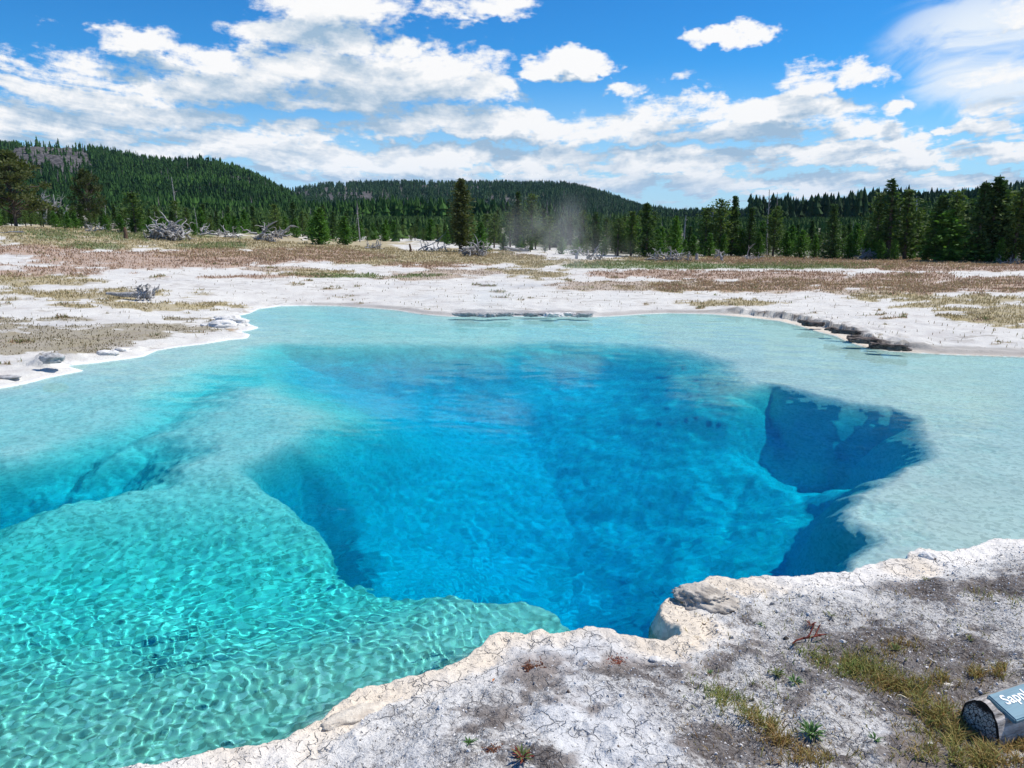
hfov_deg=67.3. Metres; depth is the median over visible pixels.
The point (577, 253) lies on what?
dead tree
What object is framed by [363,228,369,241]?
conifer
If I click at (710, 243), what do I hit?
conifer
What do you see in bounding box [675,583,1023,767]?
bank grass
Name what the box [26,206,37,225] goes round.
conifer
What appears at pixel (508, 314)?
ledge rock
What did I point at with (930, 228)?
conifer
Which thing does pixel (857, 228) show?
conifer
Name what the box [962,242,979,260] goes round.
conifer
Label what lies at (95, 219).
conifer
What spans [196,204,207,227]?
conifer
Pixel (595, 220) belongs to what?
conifer
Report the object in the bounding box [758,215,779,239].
conifer
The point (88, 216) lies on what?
conifer
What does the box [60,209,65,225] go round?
conifer
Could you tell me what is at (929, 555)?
shore rock
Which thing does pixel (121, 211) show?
conifer
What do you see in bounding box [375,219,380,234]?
conifer
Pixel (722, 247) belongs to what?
conifer
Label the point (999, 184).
conifer
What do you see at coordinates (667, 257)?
driftwood
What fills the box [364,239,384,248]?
driftwood
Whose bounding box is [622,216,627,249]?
conifer
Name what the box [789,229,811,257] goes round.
conifer
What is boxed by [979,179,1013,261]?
conifer
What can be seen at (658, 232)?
conifer
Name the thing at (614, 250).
conifer
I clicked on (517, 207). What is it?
conifer
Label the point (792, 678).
plant
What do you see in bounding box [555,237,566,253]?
conifer
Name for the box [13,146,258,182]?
hill
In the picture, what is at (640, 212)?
conifer
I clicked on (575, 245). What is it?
conifer
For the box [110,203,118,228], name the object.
conifer
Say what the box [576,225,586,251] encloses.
conifer
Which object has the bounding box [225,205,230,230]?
conifer
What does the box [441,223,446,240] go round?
conifer
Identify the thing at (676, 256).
driftwood
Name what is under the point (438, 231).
conifer
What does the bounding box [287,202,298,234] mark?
conifer
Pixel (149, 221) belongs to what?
conifer
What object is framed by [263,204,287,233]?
conifer
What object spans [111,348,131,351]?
sinter mound
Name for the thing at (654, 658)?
flat stone
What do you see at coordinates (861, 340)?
ledge rock
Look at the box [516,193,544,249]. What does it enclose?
conifer
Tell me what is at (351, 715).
crust slab
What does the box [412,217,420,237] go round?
conifer
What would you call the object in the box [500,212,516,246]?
conifer
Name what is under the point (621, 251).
conifer
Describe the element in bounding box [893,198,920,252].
conifer
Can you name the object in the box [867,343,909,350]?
ledge rock
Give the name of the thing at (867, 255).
driftwood
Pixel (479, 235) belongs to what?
conifer
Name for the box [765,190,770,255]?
snag
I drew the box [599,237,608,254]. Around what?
conifer
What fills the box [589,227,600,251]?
conifer
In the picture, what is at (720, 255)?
dead tree
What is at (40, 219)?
conifer
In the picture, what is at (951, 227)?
conifer
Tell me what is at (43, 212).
conifer
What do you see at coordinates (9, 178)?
conifer
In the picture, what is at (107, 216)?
conifer
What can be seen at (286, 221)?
conifer
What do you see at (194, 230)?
conifer
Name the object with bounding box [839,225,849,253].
conifer
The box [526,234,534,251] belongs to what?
conifer
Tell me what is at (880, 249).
conifer
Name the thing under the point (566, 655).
ground
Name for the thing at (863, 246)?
conifer
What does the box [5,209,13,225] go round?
conifer
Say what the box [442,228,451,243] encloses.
conifer
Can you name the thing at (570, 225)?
conifer
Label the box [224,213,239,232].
conifer
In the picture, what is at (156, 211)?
conifer
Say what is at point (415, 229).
conifer
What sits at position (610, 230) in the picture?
conifer
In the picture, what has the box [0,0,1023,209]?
sky
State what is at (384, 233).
conifer
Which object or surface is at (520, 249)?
fallen log
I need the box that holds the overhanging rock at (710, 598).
[671,582,739,613]
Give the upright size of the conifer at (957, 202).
4.559 m
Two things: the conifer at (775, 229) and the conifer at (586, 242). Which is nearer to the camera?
the conifer at (586, 242)
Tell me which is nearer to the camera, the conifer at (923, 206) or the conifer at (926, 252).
the conifer at (926, 252)
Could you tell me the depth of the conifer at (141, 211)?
67.89 m
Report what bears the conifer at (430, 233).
on the ground at (566, 655)
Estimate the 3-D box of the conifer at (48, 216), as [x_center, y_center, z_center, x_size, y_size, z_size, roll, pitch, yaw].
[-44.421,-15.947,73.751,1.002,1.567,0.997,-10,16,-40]
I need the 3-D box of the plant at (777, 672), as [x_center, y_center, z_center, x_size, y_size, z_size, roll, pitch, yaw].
[1.454,1.581,4.206,0.102,0.049,0.095,-9,15,-35]
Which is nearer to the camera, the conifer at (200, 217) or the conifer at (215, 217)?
the conifer at (200, 217)
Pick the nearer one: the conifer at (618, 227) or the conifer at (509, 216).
the conifer at (618, 227)
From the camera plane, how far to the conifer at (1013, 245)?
47.54 m
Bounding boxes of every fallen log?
[106,283,159,299]
[504,245,529,251]
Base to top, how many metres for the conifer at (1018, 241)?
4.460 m
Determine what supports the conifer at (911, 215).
on the ground at (566, 655)
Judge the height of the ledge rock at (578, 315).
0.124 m
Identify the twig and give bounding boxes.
[792,623,826,643]
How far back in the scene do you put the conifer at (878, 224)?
52.15 m
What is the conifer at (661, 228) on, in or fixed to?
on the ground at (566, 655)
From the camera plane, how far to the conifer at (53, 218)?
54.74 m
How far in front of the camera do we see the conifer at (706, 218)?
55.63 m
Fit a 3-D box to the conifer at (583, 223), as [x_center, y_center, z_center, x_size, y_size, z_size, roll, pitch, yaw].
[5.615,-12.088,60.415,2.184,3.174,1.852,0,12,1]
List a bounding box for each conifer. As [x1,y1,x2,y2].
[0,149,58,225]
[0,209,8,224]
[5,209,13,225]
[17,208,23,224]
[19,210,29,226]
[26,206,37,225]
[34,203,50,226]
[34,210,44,226]
[45,210,51,224]
[46,211,61,227]
[55,209,63,226]
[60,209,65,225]
[60,211,75,227]
[64,205,80,227]
[67,167,107,224]
[68,204,89,228]
[71,212,81,228]
[83,213,94,227]
[91,211,99,226]
[99,210,102,227]
[99,214,111,229]
[105,213,111,227]
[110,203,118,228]
[113,214,128,231]
[115,208,128,225]
[116,191,148,232]
[127,217,139,232]
[135,212,145,231]
[139,204,145,229]
[142,216,153,232]
[144,209,157,227]
[150,205,162,223]
[164,200,183,222]
[168,210,175,222]
[177,207,193,231]
[189,219,198,234]
[194,207,208,232]
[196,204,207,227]
[205,218,213,232]
[208,214,217,233]
[213,210,220,231]
[218,218,229,233]
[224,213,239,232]
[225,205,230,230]
[229,216,241,233]
[236,209,252,232]
[239,218,246,233]
[249,205,255,223]
[249,219,258,232]
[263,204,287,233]
[280,216,290,234]
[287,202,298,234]
[287,218,301,237]
[297,211,308,236]
[299,213,311,226]
[301,207,335,244]
[302,219,315,238]
[320,204,329,223]
[328,211,339,236]
[329,220,335,238]
[332,221,341,240]
[333,216,358,244]
[344,213,350,232]
[350,225,360,240]
[355,220,365,239]
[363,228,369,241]
[370,223,378,239]
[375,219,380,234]
[378,224,391,240]
[381,219,390,239]
[387,220,401,239]
[399,225,406,239]
[407,227,413,239]
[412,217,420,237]
[412,224,419,237]
[418,219,436,240]
[419,228,426,242]
[432,224,442,243]
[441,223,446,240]
[442,178,477,250]
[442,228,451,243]
[448,225,454,243]
[469,222,491,251]
[478,213,491,237]
[486,213,502,247]
[487,232,494,245]
[495,209,507,243]
[497,233,508,249]
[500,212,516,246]
[506,208,514,237]
[507,191,526,247]
[512,216,528,247]
[514,235,524,247]
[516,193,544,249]
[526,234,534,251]
[533,222,543,248]
[538,208,550,243]
[539,236,548,252]
[540,216,560,249]
[551,219,560,247]
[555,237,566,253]
[557,224,567,249]
[565,216,576,244]
[567,237,582,254]
[570,210,593,249]
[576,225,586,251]
[583,238,592,252]
[588,212,603,247]
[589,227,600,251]
[597,218,612,251]
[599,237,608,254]
[601,220,615,249]
[604,218,632,255]
[609,235,621,254]
[611,217,626,252]
[620,211,640,255]
[620,216,643,253]
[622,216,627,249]
[623,237,637,255]
[634,202,661,256]
[636,241,645,256]
[638,209,643,231]
[648,218,655,249]
[651,226,670,253]
[654,229,668,255]
[665,215,685,255]
[678,240,688,255]
[685,235,702,255]
[686,226,692,240]
[695,206,721,254]
[696,234,703,253]
[700,233,717,256]
[702,198,739,249]
[715,234,728,255]
[724,195,743,255]
[727,229,750,255]
[735,207,758,255]
[748,232,766,255]
[753,221,769,250]
[757,205,790,255]
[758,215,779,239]
[764,235,771,254]
[772,220,786,252]
[774,231,794,256]
[782,225,797,253]
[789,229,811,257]
[794,224,800,243]
[798,234,811,253]
[807,220,816,250]
[808,235,821,257]
[809,232,824,251]
[815,203,846,258]
[836,238,843,256]
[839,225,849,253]
[840,234,859,258]
[843,223,852,253]
[846,223,864,254]
[856,226,875,248]
[857,191,899,247]
[857,225,866,249]
[859,235,872,255]
[865,232,888,257]
[870,178,906,258]
[871,204,904,242]
[872,239,890,258]
[885,189,933,259]
[888,239,900,259]
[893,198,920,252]
[904,243,917,259]
[908,207,929,256]
[909,209,990,261]
[916,194,953,260]
[916,211,936,254]
[918,205,928,246]
[918,243,930,260]
[925,189,981,247]
[943,237,963,261]
[957,180,1001,261]
[960,205,973,250]
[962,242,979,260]
[967,198,976,231]
[973,174,1013,261]
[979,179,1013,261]
[979,242,993,261]
[984,187,1023,260]
[988,237,1008,261]
[1003,196,1023,260]
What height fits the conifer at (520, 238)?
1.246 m
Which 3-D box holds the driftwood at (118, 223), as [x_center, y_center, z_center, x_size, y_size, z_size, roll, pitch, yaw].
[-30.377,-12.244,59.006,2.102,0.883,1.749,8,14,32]
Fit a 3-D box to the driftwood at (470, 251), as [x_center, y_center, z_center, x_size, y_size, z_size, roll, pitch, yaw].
[-2.503,-9.225,51.035,1.982,1.464,2.609,-8,15,-35]
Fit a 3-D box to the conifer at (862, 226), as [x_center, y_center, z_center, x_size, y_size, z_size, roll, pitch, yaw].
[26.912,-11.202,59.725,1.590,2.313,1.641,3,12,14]
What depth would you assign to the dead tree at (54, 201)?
78.46 m
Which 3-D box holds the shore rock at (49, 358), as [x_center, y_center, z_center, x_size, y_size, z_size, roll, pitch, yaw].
[-7.966,-0.456,13.301,0.444,0.180,0.280,0,12,0]
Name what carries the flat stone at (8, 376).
on the ground at (566, 655)
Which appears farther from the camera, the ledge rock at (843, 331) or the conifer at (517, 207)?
the conifer at (517, 207)
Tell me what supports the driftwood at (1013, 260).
on the ground at (566, 655)
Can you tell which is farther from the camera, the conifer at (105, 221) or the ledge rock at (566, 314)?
the conifer at (105, 221)
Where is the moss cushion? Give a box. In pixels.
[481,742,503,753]
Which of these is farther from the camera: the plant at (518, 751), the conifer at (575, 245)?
the conifer at (575, 245)
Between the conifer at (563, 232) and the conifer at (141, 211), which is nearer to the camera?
the conifer at (563, 232)
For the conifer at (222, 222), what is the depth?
69.37 m
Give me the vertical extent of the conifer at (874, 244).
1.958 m
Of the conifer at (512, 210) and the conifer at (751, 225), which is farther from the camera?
the conifer at (512, 210)
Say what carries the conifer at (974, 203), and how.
on the ground at (566, 655)
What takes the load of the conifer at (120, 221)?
on the ground at (566, 655)
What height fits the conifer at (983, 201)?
5.086 m
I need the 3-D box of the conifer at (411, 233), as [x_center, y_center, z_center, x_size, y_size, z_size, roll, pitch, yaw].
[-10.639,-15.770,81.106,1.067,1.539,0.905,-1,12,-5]
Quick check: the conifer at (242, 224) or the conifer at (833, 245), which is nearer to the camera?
the conifer at (833, 245)
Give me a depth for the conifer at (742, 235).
56.16 m
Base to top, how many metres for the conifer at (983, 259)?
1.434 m
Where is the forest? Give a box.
[0,137,1023,244]
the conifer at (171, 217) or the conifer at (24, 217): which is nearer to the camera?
the conifer at (24, 217)
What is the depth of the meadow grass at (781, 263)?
34.86 m
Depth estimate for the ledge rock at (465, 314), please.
20.49 m
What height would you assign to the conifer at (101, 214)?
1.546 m
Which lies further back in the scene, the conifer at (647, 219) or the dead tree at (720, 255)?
the conifer at (647, 219)
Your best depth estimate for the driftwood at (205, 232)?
57.91 m
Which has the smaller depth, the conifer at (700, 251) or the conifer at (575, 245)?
the conifer at (575, 245)
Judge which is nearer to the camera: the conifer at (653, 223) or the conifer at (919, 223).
the conifer at (919, 223)
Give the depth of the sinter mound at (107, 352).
14.75 m
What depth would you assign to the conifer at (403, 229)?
86.40 m
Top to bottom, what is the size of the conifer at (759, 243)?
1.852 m
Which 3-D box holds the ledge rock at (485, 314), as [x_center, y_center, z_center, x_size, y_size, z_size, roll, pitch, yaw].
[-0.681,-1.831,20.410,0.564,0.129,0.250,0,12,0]
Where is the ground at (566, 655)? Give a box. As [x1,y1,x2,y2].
[0,223,1023,767]
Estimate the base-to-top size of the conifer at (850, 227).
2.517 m
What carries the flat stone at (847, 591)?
on the ground at (566, 655)
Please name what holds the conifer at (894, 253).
on the ground at (566, 655)
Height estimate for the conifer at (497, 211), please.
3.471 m
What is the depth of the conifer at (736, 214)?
56.04 m
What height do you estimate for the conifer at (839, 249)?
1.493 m
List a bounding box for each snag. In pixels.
[356,212,360,241]
[683,215,685,240]
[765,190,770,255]
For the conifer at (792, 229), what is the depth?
61.21 m
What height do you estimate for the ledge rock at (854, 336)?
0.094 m
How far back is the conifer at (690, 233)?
73.72 m
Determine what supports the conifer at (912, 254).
on the ground at (566, 655)
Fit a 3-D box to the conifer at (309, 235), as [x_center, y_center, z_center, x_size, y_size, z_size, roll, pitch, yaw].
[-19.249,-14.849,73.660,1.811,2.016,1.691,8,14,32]
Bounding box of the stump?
[123,227,127,238]
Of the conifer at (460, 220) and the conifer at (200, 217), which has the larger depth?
the conifer at (200, 217)
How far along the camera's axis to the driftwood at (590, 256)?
46.21 m
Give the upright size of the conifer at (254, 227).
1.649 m
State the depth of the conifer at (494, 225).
64.20 m
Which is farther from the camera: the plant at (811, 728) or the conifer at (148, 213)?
the conifer at (148, 213)
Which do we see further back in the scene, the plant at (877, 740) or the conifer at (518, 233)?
the conifer at (518, 233)
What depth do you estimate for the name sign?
3.52 m
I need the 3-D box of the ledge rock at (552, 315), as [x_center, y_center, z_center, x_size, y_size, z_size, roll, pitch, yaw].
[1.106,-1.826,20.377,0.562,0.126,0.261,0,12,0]
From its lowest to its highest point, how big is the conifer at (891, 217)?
5.382 m
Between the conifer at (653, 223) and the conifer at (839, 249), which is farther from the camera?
the conifer at (653, 223)
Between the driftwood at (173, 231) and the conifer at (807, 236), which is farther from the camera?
the conifer at (807, 236)
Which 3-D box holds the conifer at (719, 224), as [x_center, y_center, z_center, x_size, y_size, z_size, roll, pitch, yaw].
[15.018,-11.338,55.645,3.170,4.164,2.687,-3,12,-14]
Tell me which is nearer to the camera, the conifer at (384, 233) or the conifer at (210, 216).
the conifer at (210, 216)
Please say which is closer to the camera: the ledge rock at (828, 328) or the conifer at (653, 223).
the ledge rock at (828, 328)
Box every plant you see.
[461,736,477,745]
[511,743,533,763]
[518,657,546,672]
[606,653,627,664]
[769,666,785,677]
[786,673,804,684]
[796,716,825,740]
[866,732,883,742]
[890,642,901,649]
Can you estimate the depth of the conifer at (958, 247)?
48.66 m
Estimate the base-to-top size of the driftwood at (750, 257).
1.133 m
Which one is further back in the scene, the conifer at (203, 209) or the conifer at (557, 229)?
the conifer at (203, 209)
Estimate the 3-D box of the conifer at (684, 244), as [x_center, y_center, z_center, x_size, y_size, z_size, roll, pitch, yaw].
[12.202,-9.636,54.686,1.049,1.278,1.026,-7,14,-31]
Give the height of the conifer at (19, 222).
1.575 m
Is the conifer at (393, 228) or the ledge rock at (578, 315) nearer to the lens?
the ledge rock at (578, 315)
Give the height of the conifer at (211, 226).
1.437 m
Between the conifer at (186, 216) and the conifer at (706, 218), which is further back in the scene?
the conifer at (186, 216)
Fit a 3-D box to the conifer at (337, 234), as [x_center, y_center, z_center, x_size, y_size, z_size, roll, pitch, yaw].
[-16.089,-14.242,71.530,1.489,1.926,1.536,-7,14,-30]
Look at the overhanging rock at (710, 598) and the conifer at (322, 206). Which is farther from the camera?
the conifer at (322, 206)
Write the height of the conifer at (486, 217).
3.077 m
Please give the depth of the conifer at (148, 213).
57.62 m
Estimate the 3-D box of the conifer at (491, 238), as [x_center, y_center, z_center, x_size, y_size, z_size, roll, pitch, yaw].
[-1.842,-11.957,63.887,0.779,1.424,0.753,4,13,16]
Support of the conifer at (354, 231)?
on the ground at (566, 655)
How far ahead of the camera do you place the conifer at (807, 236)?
59.63 m
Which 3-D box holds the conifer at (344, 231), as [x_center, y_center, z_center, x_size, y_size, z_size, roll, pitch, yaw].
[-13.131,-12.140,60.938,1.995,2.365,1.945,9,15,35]
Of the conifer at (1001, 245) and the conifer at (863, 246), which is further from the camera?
the conifer at (863, 246)
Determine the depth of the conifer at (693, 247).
54.27 m
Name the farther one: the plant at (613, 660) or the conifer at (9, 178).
the conifer at (9, 178)
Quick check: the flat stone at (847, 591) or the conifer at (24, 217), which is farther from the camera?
the conifer at (24, 217)
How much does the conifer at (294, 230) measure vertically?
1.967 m
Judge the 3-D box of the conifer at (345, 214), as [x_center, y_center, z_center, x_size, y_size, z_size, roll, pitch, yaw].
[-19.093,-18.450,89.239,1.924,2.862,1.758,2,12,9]
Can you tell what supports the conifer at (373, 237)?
on the ground at (566, 655)
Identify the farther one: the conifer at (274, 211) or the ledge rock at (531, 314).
the conifer at (274, 211)
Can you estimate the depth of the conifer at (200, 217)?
67.53 m
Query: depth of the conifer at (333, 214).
81.46 m
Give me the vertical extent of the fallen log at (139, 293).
0.496 m
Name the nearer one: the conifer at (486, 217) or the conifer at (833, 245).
the conifer at (833, 245)
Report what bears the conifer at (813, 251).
on the ground at (566, 655)
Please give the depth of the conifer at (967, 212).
55.37 m
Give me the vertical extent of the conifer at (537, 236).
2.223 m
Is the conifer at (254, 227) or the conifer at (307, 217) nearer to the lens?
the conifer at (254, 227)
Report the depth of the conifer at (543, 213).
74.91 m
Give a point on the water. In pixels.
(282, 522)
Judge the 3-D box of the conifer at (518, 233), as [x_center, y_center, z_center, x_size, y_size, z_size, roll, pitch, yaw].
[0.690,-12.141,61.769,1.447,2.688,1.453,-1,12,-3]
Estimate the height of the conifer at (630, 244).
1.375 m
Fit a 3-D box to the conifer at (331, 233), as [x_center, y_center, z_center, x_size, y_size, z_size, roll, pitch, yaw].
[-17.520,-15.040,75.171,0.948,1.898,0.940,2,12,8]
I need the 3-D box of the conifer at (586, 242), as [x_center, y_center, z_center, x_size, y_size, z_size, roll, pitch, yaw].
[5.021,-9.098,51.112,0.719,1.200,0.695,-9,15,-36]
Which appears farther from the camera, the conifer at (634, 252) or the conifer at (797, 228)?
the conifer at (797, 228)
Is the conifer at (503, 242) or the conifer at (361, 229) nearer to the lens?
the conifer at (503, 242)
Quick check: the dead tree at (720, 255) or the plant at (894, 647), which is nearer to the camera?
the plant at (894, 647)
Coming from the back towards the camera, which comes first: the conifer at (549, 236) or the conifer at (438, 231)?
the conifer at (438, 231)
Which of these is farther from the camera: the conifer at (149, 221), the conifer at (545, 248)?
the conifer at (545, 248)
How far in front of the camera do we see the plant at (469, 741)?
3.55 m
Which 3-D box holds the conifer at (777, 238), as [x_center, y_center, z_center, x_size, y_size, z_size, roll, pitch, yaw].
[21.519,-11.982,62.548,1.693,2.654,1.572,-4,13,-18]
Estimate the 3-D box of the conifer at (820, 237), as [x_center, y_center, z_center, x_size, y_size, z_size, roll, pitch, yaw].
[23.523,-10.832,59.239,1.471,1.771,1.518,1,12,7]
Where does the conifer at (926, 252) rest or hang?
on the ground at (566, 655)
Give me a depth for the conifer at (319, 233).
57.73 m
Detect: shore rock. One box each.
[38,352,64,363]
[918,551,937,559]
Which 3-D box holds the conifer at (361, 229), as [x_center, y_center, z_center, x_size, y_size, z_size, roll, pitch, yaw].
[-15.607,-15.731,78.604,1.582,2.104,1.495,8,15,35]
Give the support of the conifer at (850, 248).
on the ground at (566, 655)
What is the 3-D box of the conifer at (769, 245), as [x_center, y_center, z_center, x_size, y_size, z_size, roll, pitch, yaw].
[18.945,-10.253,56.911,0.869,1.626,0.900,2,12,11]
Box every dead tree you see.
[38,191,68,224]
[70,209,88,228]
[569,247,584,258]
[714,249,725,260]
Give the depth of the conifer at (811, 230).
66.26 m
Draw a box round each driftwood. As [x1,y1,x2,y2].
[85,222,105,230]
[101,218,129,229]
[143,212,196,240]
[198,222,230,236]
[224,226,241,237]
[240,221,298,241]
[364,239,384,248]
[417,232,451,250]
[456,236,491,255]
[582,245,603,259]
[644,246,681,260]
[669,248,693,260]
[741,243,764,259]
[852,247,885,258]
[995,254,1023,263]
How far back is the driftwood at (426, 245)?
57.44 m
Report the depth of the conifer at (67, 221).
52.45 m
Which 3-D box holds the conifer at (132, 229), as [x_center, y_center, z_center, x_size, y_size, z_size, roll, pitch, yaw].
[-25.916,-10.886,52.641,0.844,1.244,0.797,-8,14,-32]
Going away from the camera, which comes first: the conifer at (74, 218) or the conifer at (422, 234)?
the conifer at (74, 218)
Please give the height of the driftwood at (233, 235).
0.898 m
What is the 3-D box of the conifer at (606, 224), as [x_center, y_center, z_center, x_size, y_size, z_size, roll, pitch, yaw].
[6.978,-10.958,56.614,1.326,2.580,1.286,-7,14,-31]
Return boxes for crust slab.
[320,700,392,730]
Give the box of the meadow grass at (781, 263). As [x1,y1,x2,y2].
[0,226,1023,369]
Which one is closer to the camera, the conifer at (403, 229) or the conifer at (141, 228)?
the conifer at (141, 228)
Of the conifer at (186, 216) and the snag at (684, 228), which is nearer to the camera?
the conifer at (186, 216)
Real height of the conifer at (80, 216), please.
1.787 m
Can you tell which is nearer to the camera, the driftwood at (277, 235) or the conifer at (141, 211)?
the driftwood at (277, 235)
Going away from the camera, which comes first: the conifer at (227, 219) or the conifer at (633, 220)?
the conifer at (633, 220)
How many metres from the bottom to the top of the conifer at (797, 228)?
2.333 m
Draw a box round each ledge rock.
[452,312,476,316]
[476,312,495,317]
[495,312,514,316]
[522,312,550,316]
[543,312,563,317]
[562,312,574,316]
[573,313,592,317]
[801,321,824,326]
[824,327,837,330]
[830,329,860,334]
[846,337,882,343]
[847,335,861,337]
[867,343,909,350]
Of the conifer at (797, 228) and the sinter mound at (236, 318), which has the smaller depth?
the sinter mound at (236, 318)
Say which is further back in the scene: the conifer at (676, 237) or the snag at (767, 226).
the snag at (767, 226)
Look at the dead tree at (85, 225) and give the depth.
58.92 m
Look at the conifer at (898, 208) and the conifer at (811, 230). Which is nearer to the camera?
the conifer at (898, 208)
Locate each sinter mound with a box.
[96,350,118,355]
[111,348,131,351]
[200,319,245,327]
[213,315,249,322]
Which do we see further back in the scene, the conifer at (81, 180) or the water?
the conifer at (81, 180)
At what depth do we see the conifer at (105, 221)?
53.52 m
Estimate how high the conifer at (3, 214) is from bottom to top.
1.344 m
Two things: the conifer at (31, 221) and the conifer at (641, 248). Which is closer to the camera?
the conifer at (641, 248)
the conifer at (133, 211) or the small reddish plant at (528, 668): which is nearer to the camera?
the small reddish plant at (528, 668)
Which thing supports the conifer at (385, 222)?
on the ground at (566, 655)
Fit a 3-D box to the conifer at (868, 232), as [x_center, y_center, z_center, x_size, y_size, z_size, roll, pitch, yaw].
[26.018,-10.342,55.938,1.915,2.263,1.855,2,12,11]
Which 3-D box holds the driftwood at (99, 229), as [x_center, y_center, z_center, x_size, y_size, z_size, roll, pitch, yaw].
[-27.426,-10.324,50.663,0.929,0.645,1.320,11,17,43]
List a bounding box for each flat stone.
[0,375,21,378]
[649,656,661,661]
[837,590,853,593]
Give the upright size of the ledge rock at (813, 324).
0.134 m
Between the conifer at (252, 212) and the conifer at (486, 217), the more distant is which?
the conifer at (252, 212)
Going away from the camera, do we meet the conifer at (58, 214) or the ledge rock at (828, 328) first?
the ledge rock at (828, 328)
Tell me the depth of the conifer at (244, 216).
83.59 m
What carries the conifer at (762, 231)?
on the ground at (566, 655)
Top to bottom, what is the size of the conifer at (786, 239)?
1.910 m
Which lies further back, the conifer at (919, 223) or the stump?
the conifer at (919, 223)
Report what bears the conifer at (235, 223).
on the ground at (566, 655)
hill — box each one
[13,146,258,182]
[296,185,562,210]
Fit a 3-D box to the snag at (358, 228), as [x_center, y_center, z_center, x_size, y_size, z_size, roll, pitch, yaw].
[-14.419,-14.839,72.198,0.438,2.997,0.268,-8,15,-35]
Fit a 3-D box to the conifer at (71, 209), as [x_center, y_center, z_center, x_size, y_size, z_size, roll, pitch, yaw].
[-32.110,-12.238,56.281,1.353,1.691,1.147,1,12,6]
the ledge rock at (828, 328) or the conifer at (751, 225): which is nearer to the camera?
the ledge rock at (828, 328)
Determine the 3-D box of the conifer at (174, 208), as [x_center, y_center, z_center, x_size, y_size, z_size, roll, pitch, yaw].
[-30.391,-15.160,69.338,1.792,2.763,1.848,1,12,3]
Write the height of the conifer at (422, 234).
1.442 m
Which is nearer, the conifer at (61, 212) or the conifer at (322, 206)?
the conifer at (61, 212)
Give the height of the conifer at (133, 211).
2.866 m
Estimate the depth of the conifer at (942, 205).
49.26 m
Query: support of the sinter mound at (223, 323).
on the ground at (566, 655)
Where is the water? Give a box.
[0,306,1023,767]
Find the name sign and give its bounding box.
[960,682,1023,746]
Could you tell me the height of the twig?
0.080 m
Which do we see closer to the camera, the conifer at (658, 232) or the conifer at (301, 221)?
the conifer at (658, 232)

